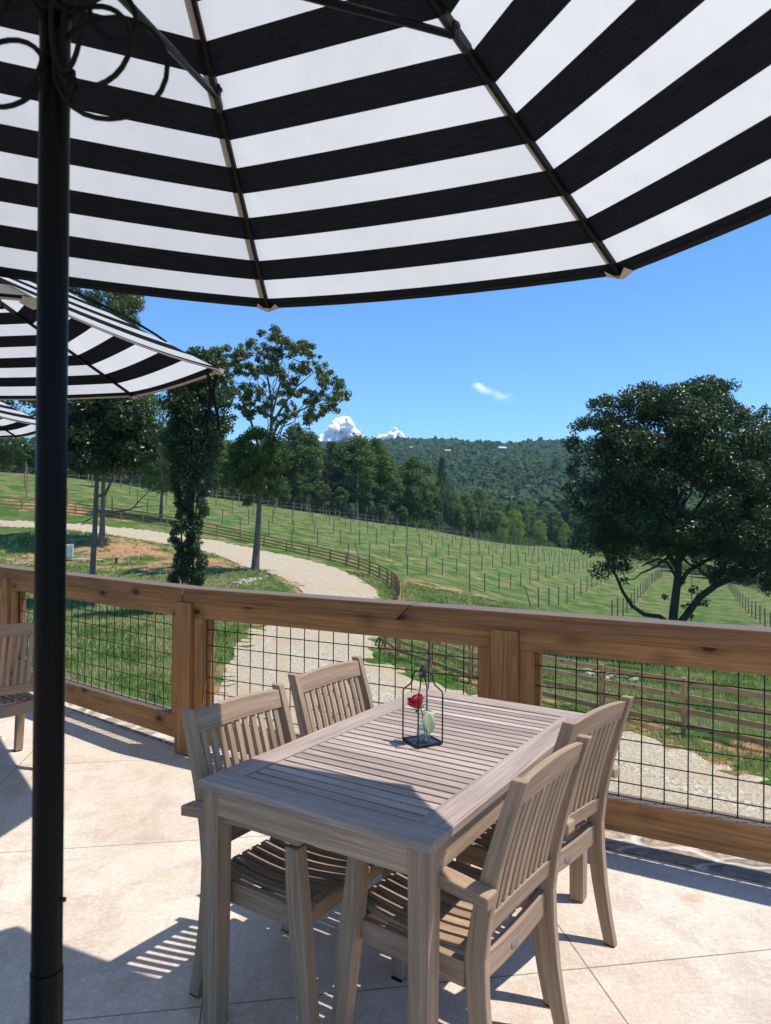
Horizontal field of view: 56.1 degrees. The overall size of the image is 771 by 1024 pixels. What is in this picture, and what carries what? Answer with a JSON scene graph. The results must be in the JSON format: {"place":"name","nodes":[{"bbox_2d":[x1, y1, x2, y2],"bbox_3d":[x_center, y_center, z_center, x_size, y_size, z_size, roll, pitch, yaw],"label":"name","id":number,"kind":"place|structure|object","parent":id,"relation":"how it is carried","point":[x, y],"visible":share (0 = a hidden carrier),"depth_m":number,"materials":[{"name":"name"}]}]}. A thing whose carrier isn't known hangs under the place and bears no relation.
{"place":"outdoors","nodes":[
{"label":"outdoors","id":0,"kind":"place"},
{"bbox_2d":[318,416,368,441],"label":"cloud","id":1,"kind":"structure","parent":0,"point":[342,428],"depth_m":6847.13,"materials":[{"name":"white"}]},
{"bbox_2d":[0,702,770,1023],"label":"patio floor","id":2,"kind":"structure","parent":0,"point":[693,946],"depth_m":2.69,"materials":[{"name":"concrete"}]},
{"bbox_2d":[0,623,33,751],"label":"teak armchair","id":3,"kind":"object","parent":2,"relation":"on","point":[19,694],"visible":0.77,"depth_m":4.28,"materials":[{"name":"brown wood"}]},
{"bbox_2d":[0,401,35,438],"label":"patio umbrella","id":4,"kind":"object","parent":2,"relation":"on","point":[16,423],"visible":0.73,"depth_m":7.22,"materials":[{"name":"white fabric"}]},
{"bbox_2d":[0,277,223,437],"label":"patio umbrella","id":5,"kind":"object","parent":2,"relation":"on","point":[110,355],"visible":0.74,"depth_m":4.22,"materials":[{"name":"white fabric"}]},
{"bbox_2d":[180,683,407,1023],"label":"teak armchair","id":6,"kind":"object","parent":2,"relation":"on","point":[307,880],"visible":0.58,"depth_m":2.33,"materials":[{"name":"brown wood"}]},
{"bbox_2d":[288,656,470,932],"bbox_3d":[-0.024,1.115,2.955,0.596,0.915,0.576,0,0,34],"label":"teak armchair","id":7,"kind":"object","parent":2,"relation":"on","point":[301,685],"visible":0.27,"depth_m":3.06,"materials":[{"name":"brown wood"}]},
{"bbox_2d":[0,0,770,1023],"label":"patio umbrella","id":8,"kind":"object","parent":2,"relation":"on","point":[268,154],"visible":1,"depth_m":1.80,"materials":[{"name":"white fabric"}]},
{"bbox_2d":[198,688,586,1023],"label":"dining table","id":9,"kind":"object","parent":2,"relation":"on","point":[371,786],"visible":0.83,"depth_m":2.19,"materials":[{"name":"brown wood"}]},
{"bbox_2d":[402,664,442,747],"bbox_3d":[0.133,0.683,2.587,0.108,0.277,0.108,1,0,-30],"label":"wire lantern","id":10,"kind":"object","parent":9,"relation":"on","point":[414,741],"visible":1,"depth_m":2.58,"materials":[{"name":"black metal"}]},
{"bbox_2d":[331,734,592,1023],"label":"teak armchair","id":11,"kind":"object","parent":2,"relation":"on","point":[534,825],"visible":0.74,"depth_m":2.02,"materials":[{"name":"brown wood"}]},
{"bbox_2d":[456,695,633,1006],"bbox_3d":[0.513,1.118,2.623,0.596,0.915,0.576,0,0,42],"label":"teak armchair","id":12,"kind":"object","parent":2,"relation":"on","point":[603,725],"visible":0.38,"depth_m":2.58,"materials":[{"name":"brown wood"}]},
{"bbox_2d":[0,457,770,785],"bbox_3d":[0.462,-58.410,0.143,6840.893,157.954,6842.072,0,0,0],"label":"ground","id":13,"kind":"structure","parent":0,"point":[724,607],"depth_m":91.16,"materials":[{"name":"green plant"}]},
{"bbox_2d":[0,439,11,471],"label":"woodland tree","id":14,"kind":"object","parent":13,"relation":"on","point":[6,453],"visible":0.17,"depth_m":118.95,"materials":[{"name":"green plant"}]},
{"bbox_2d":[0,400,35,467],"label":"tall tree","id":15,"kind":"object","parent":13,"relation":"on","point":[4,455],"visible":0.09,"depth_m":66.95,"materials":[{"name":"green plant"}]},
{"bbox_2d":[7,437,34,472],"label":"woodland tree","id":16,"kind":"object","parent":13,"relation":"on","point":[22,455],"visible":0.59,"depth_m":120.75,"materials":[{"name":"green plant"}]},
{"bbox_2d":[24,436,34,473],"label":"woodland tree","id":17,"kind":"object","parent":13,"relation":"on","point":[32,439],"visible":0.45,"depth_m":122.32,"materials":[{"name":"green plant"}]},
{"bbox_2d":[66,544,73,560],"bbox_3d":[-24.006,3.180,54.965,0.520,1.450,0.355,0,0,-9],"label":"utility box","id":18,"kind":"object","parent":13,"relation":"on","point":[69,550],"visible":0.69,"depth_m":54.84,"materials":[{"name":"grey paint"}]},
{"bbox_2d":[66,545,71,556],"bbox_3d":[-23.984,2.935,54.829,0.460,0.900,0.020,0,0,-9],"label":"door","id":19,"kind":"structure","parent":18,"relation":"in","point":[68,550],"depth_m":54.82,"materials":[{"name":"grey paint"}]},
{"bbox_2d":[29,287,160,546],"bbox_3d":[-24.170,-8.363,59.946,10.500,23.105,8.586,0,0,0],"label":"tall tree","id":20,"kind":"object","parent":13,"relation":"on","point":[128,305],"visible":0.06,"depth_m":59.49,"materials":[{"name":"green plant"}]},
{"bbox_2d":[67,396,169,607],"bbox_3d":[-14.239,-1.793,37.040,6.798,14.209,5.308,0,0,0],"label":"oak tree","id":21,"kind":"object","parent":13,"relation":"on","point":[125,432],"visible":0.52,"depth_m":35.76,"materials":[{"name":"green plant"}]},
{"bbox_2d":[123,467,143,484],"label":"woodland tree","id":22,"kind":"object","parent":13,"relation":"on","point":[132,477],"visible":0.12,"depth_m":134.49,"materials":[{"name":"green plant"}]},
{"bbox_2d":[142,452,163,484],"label":"woodland tree","id":23,"kind":"object","parent":13,"relation":"on","point":[153,468],"visible":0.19,"depth_m":136.06,"materials":[{"name":"green plant"}]},
{"bbox_2d":[133,391,201,520],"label":"leafy tree","id":24,"kind":"object","parent":13,"relation":"on","point":[165,464],"visible":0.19,"depth_m":85.82,"materials":[{"name":"green plant"}]},
{"bbox_2d":[154,346,235,585],"bbox_3d":[-8.745,-1.286,33.087,3.561,12.578,3.358,0,0,0],"label":"leafy tree","id":25,"kind":"object","parent":13,"relation":"on","point":[191,450],"visible":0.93,"depth_m":32.58,"materials":[{"name":"green plant"}]},
{"bbox_2d":[0,497,401,597],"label":"board fence","id":26,"kind":"object","parent":13,"relation":"on","point":[396,586],"visible":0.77,"depth_m":79.03,"materials":[{"name":"wood"}]},
{"bbox_2d":[203,468,223,496],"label":"woodland tree","id":27,"kind":"object","parent":13,"relation":"on","point":[217,476],"visible":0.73,"depth_m":143.93,"materials":[{"name":"green plant"}]},
{"bbox_2d":[201,440,227,493],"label":"woodland tree","id":28,"kind":"object","parent":13,"relation":"on","point":[220,462],"visible":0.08,"depth_m":144.91,"materials":[{"name":"green plant"}]},
{"bbox_2d":[211,435,231,496],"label":"woodland tree","id":29,"kind":"object","parent":13,"relation":"on","point":[222,471],"visible":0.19,"depth_m":151.54,"materials":[{"name":"green plant"}]},
{"bbox_2d":[223,476,238,499],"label":"woodland tree","id":30,"kind":"object","parent":13,"relation":"on","point":[233,490],"visible":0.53,"depth_m":146.49,"materials":[{"name":"green plant"}]},
{"bbox_2d":[224,441,238,499],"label":"woodland tree","id":31,"kind":"object","parent":13,"relation":"on","point":[227,475],"visible":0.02,"depth_m":148.02,"materials":[{"name":"green plant"}]},
{"bbox_2d":[256,437,266,498],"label":"woodland tree","id":32,"kind":"object","parent":13,"relation":"on","point":[262,441],"visible":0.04,"depth_m":157.89,"materials":[{"name":"green plant"}]},
{"bbox_2d":[263,472,275,504],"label":"woodland tree","id":33,"kind":"object","parent":13,"relation":"on","point":[266,481],"visible":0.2,"depth_m":150.65,"materials":[{"name":"green plant"}]},
{"bbox_2d":[207,324,351,571],"bbox_3d":[-7.474,-3.910,50.040,10.208,16.826,8.215,0,0,0],"label":"tall tree","id":34,"kind":"object","parent":13,"relation":"on","point":[264,459],"visible":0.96,"depth_m":49.45,"materials":[{"name":"green plant"}]},
{"bbox_2d":[265,445,293,506],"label":"woodland tree","id":35,"kind":"object","parent":13,"relation":"on","point":[287,471],"visible":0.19,"depth_m":154.85,"materials":[{"name":"green plant"}]},
{"bbox_2d":[278,482,291,507],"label":"woodland tree","id":36,"kind":"object","parent":13,"relation":"on","point":[283,490],"visible":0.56,"depth_m":151.66,"materials":[{"name":"green plant"}]},
{"bbox_2d":[284,444,301,502],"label":"woodland tree","id":37,"kind":"object","parent":13,"relation":"on","point":[291,468],"visible":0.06,"depth_m":173.09,"materials":[{"name":"green plant"}]},
{"bbox_2d":[281,423,312,507],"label":"woodland tree","id":38,"kind":"object","parent":13,"relation":"on","point":[291,436],"visible":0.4,"depth_m":157.46,"materials":[{"name":"green plant"}]},
{"bbox_2d":[290,474,313,510],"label":"woodland tree","id":39,"kind":"object","parent":13,"relation":"on","point":[299,485],"visible":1,"depth_m":154.13,"materials":[{"name":"green plant"}]},
{"bbox_2d":[288,427,325,510],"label":"woodland tree","id":40,"kind":"object","parent":13,"relation":"on","point":[313,445],"visible":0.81,"depth_m":156.86,"materials":[{"name":"green plant"}]},
{"bbox_2d":[297,448,336,511],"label":"pine tree","id":41,"kind":"object","parent":13,"relation":"on","point":[326,474],"visible":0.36,"depth_m":162.59,"materials":[{"name":"green plant"}]},
{"bbox_2d":[310,481,330,512],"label":"woodland tree","id":42,"kind":"object","parent":13,"relation":"on","point":[316,495],"visible":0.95,"depth_m":159.19,"materials":[{"name":"green plant"}]},
{"bbox_2d":[321,441,350,513],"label":"tree","id":43,"kind":"object","parent":13,"relation":"on","point":[331,444],"visible":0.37,"depth_m":167.67,"materials":[{"name":"green plant"}]},
{"bbox_2d":[331,487,349,510],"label":"woodland tree","id":44,"kind":"object","parent":13,"relation":"on","point":[337,497],"visible":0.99,"depth_m":160.08,"materials":[{"name":"green plant"}]},
{"bbox_2d":[325,440,363,516],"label":"woodland tree","id":45,"kind":"object","parent":13,"relation":"on","point":[333,462],"visible":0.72,"depth_m":163.28,"materials":[{"name":"green plant"}]},
{"bbox_2d":[336,471,355,509],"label":"woodland tree","id":46,"kind":"object","parent":13,"relation":"on","point":[350,501],"visible":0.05,"depth_m":187.17,"materials":[{"name":"green plant"}]},
{"bbox_2d":[335,432,378,518],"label":"woodland tree","id":47,"kind":"object","parent":13,"relation":"on","point":[359,445],"visible":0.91,"depth_m":163.42,"materials":[{"name":"green plant"}]},
{"bbox_2d":[353,485,374,519],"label":"woodland tree","id":48,"kind":"object","parent":13,"relation":"on","point":[367,504],"visible":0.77,"depth_m":165.47,"materials":[{"name":"green plant"}]},
{"bbox_2d":[360,436,394,520],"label":"woodland tree","id":49,"kind":"object","parent":13,"relation":"on","point":[376,445],"visible":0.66,"depth_m":170.03,"materials":[{"name":"green plant"}]},
{"bbox_2d":[375,499,388,522],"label":"woodland tree","id":50,"kind":"object","parent":13,"relation":"on","point":[385,506],"visible":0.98,"depth_m":169.31,"materials":[{"name":"green plant"}]},
{"bbox_2d":[2,462,770,583],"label":"undergrowth","id":51,"kind":"object","parent":13,"relation":"on","point":[311,503],"visible":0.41,"depth_m":168.70,"materials":[{"name":"green plant"}]},
{"bbox_2d":[375,454,397,502],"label":"woodland tree","id":52,"kind":"object","parent":13,"relation":"on","point":[390,486],"visible":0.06,"depth_m":185.32,"materials":[{"name":"green plant"}]},
{"bbox_2d":[372,458,405,523],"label":"woodland tree","id":53,"kind":"object","parent":13,"relation":"on","point":[396,482],"visible":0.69,"depth_m":171.27,"materials":[{"name":"green plant"}]},
{"bbox_2d":[29,691,770,884],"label":"stone wall","id":54,"kind":"structure","parent":13,"relation":"on","point":[723,864],"depth_m":3.35,"materials":[{"name":"beige stone"}]},
{"bbox_2d":[0,563,770,863],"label":"deck railing","id":55,"kind":"object","parent":54,"relation":"on","point":[513,645],"visible":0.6,"depth_m":3.75,"materials":[{"name":"brown wood"}]},
{"bbox_2d":[396,505,408,524],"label":"woodland tree","id":56,"kind":"object","parent":13,"relation":"on","point":[401,518],"visible":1,"depth_m":176.33,"materials":[{"name":"green plant"}]},
{"bbox_2d":[389,465,416,524],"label":"woodland tree","id":57,"kind":"object","parent":13,"relation":"on","point":[399,503],"visible":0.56,"depth_m":179.82,"materials":[{"name":"green plant"}]},
{"bbox_2d":[406,497,425,526],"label":"woodland tree","id":58,"kind":"object","parent":13,"relation":"on","point":[417,516],"visible":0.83,"depth_m":180.75,"materials":[{"name":"green plant"}]},
{"bbox_2d":[399,455,434,525],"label":"woodland tree","id":59,"kind":"object","parent":13,"relation":"on","point":[413,462],"visible":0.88,"depth_m":180.41,"materials":[{"name":"green plant"}]},
{"bbox_2d":[415,487,432,527],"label":"woodland tree","id":60,"kind":"object","parent":13,"relation":"on","point":[420,495],"visible":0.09,"depth_m":202.45,"materials":[{"name":"green plant"}]},
{"bbox_2d":[414,462,440,528],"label":"woodland tree","id":61,"kind":"object","parent":13,"relation":"on","point":[428,471],"visible":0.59,"depth_m":188.54,"materials":[{"name":"green plant"}]},
{"bbox_2d":[428,490,440,527],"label":"woodland tree","id":62,"kind":"object","parent":13,"relation":"on","point":[438,500],"visible":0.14,"depth_m":210.27,"materials":[{"name":"green plant"}]},
{"bbox_2d":[430,510,442,526],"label":"woodland tree","id":63,"kind":"object","parent":13,"relation":"on","point":[435,517],"visible":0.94,"depth_m":188.94,"materials":[{"name":"green plant"}]},
{"bbox_2d":[432,457,454,531],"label":"pine tree","id":64,"kind":"object","parent":13,"relation":"on","point":[441,475],"visible":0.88,"depth_m":192.19,"materials":[{"name":"green plant"}]},
{"bbox_2d":[436,489,456,532],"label":"woodland tree","id":65,"kind":"object","parent":13,"relation":"on","point":[445,509],"visible":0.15,"depth_m":210.64,"materials":[{"name":"green plant"}]},
{"bbox_2d":[123,436,770,546],"bbox_3d":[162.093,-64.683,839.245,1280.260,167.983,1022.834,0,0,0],"label":"hill forest","id":66,"kind":"object","parent":13,"relation":"on","point":[531,471],"visible":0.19,"depth_m":731.60,"materials":[{"name":"green plant"}]},
{"bbox_2d":[439,491,464,533],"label":"woodland tree","id":67,"kind":"object","parent":13,"relation":"on","point":[451,513],"visible":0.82,"depth_m":199.71,"materials":[{"name":"green plant"}]},
{"bbox_2d":[450,514,466,535],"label":"woodland tree","id":68,"kind":"object","parent":13,"relation":"on","point":[460,527],"visible":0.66,"depth_m":201.45,"materials":[{"name":"green plant"}]},
{"bbox_2d":[456,493,478,528],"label":"woodland tree","id":69,"kind":"object","parent":13,"relation":"on","point":[467,509],"visible":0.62,"depth_m":209.45,"materials":[{"name":"green plant"}]},
{"bbox_2d":[469,570,470,591],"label":"vineyard post","id":70,"kind":"object","parent":13,"relation":"on","point":[469,582],"visible":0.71,"depth_m":74.35,"materials":[{"name":"grey wood"}]},
{"bbox_2d":[465,516,478,537],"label":"woodland tree","id":71,"kind":"object","parent":13,"relation":"on","point":[475,522],"visible":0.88,"depth_m":211.37,"materials":[{"name":"green plant"}]},
{"bbox_2d":[471,488,490,537],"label":"woodland tree","id":72,"kind":"object","parent":13,"relation":"on","point":[480,495],"visible":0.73,"depth_m":214.94,"materials":[{"name":"green plant"}]},
{"bbox_2d":[484,499,500,536],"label":"woodland tree","id":73,"kind":"object","parent":13,"relation":"on","point":[487,501],"visible":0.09,"depth_m":324.74,"materials":[{"name":"green plant"}]},
{"bbox_2d":[484,503,501,540],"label":"woodland tree","id":74,"kind":"object","parent":13,"relation":"on","point":[492,514],"visible":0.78,"depth_m":227.40,"materials":[{"name":"green plant"}]},
{"bbox_2d":[491,500,505,534],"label":"woodland tree","id":75,"kind":"object","parent":13,"relation":"on","point":[494,503],"visible":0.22,"depth_m":333.69,"materials":[{"name":"green plant"}]},
{"bbox_2d":[492,511,509,542],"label":"round tree","id":76,"kind":"object","parent":13,"relation":"on","point":[499,536],"visible":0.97,"depth_m":227.24,"materials":[{"name":"green plant"}]},
{"bbox_2d":[498,501,505,530],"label":"woodland tree","id":77,"kind":"object","parent":13,"relation":"on","point":[502,504],"visible":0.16,"depth_m":342.52,"materials":[{"name":"green plant"}]},
{"bbox_2d":[501,501,517,537],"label":"woodland tree","id":78,"kind":"object","parent":13,"relation":"on","point":[509,504],"visible":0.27,"depth_m":324.58,"materials":[{"name":"green plant"}]},
{"bbox_2d":[504,509,524,543],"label":"round tree","id":79,"kind":"object","parent":13,"relation":"on","point":[517,515],"visible":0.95,"depth_m":238.48,"materials":[{"name":"green plant"}]},
{"bbox_2d":[508,498,531,541],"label":"woodland tree","id":80,"kind":"object","parent":13,"relation":"on","point":[521,502],"visible":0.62,"depth_m":296.94,"materials":[{"name":"green plant"}]},
{"bbox_2d":[518,516,533,543],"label":"woodland tree","id":81,"kind":"object","parent":13,"relation":"on","point":[530,524],"visible":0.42,"depth_m":315.42,"materials":[{"name":"green plant"}]},
{"bbox_2d":[527,505,540,541],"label":"woodland tree","id":82,"kind":"object","parent":13,"relation":"on","point":[533,508],"visible":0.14,"depth_m":325.23,"materials":[{"name":"green plant"}]},
{"bbox_2d":[530,520,547,544],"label":"round tree","id":83,"kind":"object","parent":13,"relation":"on","point":[539,524],"visible":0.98,"depth_m":259.60,"materials":[{"name":"green plant"}]},
{"bbox_2d":[528,510,550,543],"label":"woodland tree","id":84,"kind":"object","parent":13,"relation":"on","point":[540,513],"visible":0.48,"depth_m":314.00,"materials":[{"name":"green plant"}]},
{"bbox_2d":[537,499,543,510],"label":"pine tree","id":85,"kind":"object","parent":13,"relation":"on","point":[541,502],"visible":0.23,"depth_m":347.97,"materials":[{"name":"green plant"}]},
{"bbox_2d":[540,502,557,530],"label":"woodland tree","id":86,"kind":"object","parent":13,"relation":"on","point":[546,507],"visible":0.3,"depth_m":333.05,"materials":[{"name":"green plant"}]},
{"bbox_2d":[548,587,549,606],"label":"vineyard post","id":87,"kind":"object","parent":13,"relation":"on","point":[549,596],"visible":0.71,"depth_m":77.15,"materials":[{"name":"grey wood"}]},
{"bbox_2d":[543,508,563,546],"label":"woodland tree","id":88,"kind":"object","parent":13,"relation":"on","point":[553,514],"visible":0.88,"depth_m":315.73,"materials":[{"name":"green plant"}]},
{"bbox_2d":[553,497,571,531],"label":"woodland tree","id":89,"kind":"object","parent":13,"relation":"on","point":[559,500],"visible":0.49,"depth_m":343.49,"materials":[{"name":"green plant"}]},
{"bbox_2d":[558,522,571,548],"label":"round tree","id":90,"kind":"object","parent":13,"relation":"on","point":[564,542],"visible":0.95,"depth_m":259.48,"materials":[{"name":"green plant"}]},
{"bbox_2d":[557,498,575,526],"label":"woodland tree","id":91,"kind":"object","parent":13,"relation":"on","point":[564,513],"visible":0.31,"depth_m":342.59,"materials":[{"name":"green plant"}]},
{"bbox_2d":[566,513,584,540],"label":"woodland tree","id":92,"kind":"object","parent":13,"relation":"on","point":[572,521],"visible":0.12,"depth_m":310.02,"materials":[{"name":"green plant"}]},
{"bbox_2d":[383,591,770,746],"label":"board fence","id":93,"kind":"object","parent":13,"relation":"on","point":[603,682],"visible":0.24,"depth_m":18.51,"materials":[{"name":"brown wood"}]},
{"bbox_2d":[571,501,592,545],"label":"woodland tree","id":94,"kind":"object","parent":13,"relation":"on","point":[577,519],"visible":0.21,"depth_m":265.79,"materials":[{"name":"green plant"}]},
{"bbox_2d":[560,374,770,620],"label":"oak tree","id":95,"kind":"object","parent":13,"relation":"on","point":[700,419],"visible":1,"depth_m":34.02,"materials":[{"name":"green plant"}]},
{"bbox_2d":[590,553,770,593],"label":"board fence","id":96,"kind":"object","parent":13,"relation":"on","point":[635,560],"visible":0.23,"depth_m":211.89,"materials":[{"name":"wood"}]},
{"bbox_2d":[682,504,702,573],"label":"woodland tree","id":97,"kind":"object","parent":13,"relation":"on","point":[690,505],"visible":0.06,"depth_m":201.41,"materials":[{"name":"green plant"}]},
{"bbox_2d":[690,502,709,573],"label":"woodland tree","id":98,"kind":"object","parent":13,"relation":"on","point":[702,556],"visible":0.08,"depth_m":199.35,"materials":[{"name":"green plant"}]},
{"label":"vineyard post","id":99,"kind":"object","parent":13,"relation":"on","visible":0},
{"bbox_2d":[254,521,467,536],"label":"trellis wire","id":100,"kind":"object","parent":99,"relation":"attached to","point":[353,527],"visible":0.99,"depth_m":103.47,"materials":[{"name":"grey metal"}]},
{"bbox_2d":[0,520,770,820],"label":"road","id":101,"kind":"structure","parent":0,"point":[317,578],"depth_m":22.63,"materials":[{"name":"beige gravel"}]},
{"bbox_2d":[4,215,770,445],"label":"sky","id":102,"kind":"structure","parent":0,"point":[514,365],"materials":[{"name":"blue"}]},
{"bbox_2d":[377,427,404,439],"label":"cloud","id":103,"kind":"structure","parent":0,"point":[395,433],"depth_m":6924.61,"materials":[{"name":"white"}]},
{"bbox_2d":[497,446,506,453],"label":"hill house","id":104,"kind":"structure","parent":0,"point":[501,449],"depth_m":908.91,"materials":[{"name":"white"}]},
{"bbox_3d":[0.135,0.768,2.583,0.052,0.100,0.052,0,0,0],"label":"glass vase","id":105,"kind":"object","parent":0,"visible":0},
{"bbox_2d":[407,694,435,738],"bbox_3d":[0.126,0.731,2.578,0.103,0.158,0.070,0,0,0],"label":"red rose","id":106,"kind":"object","parent":105,"relation":"in","point":[429,721],"visible":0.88,"depth_m":2.56,"materials":[{"name":"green plant"}]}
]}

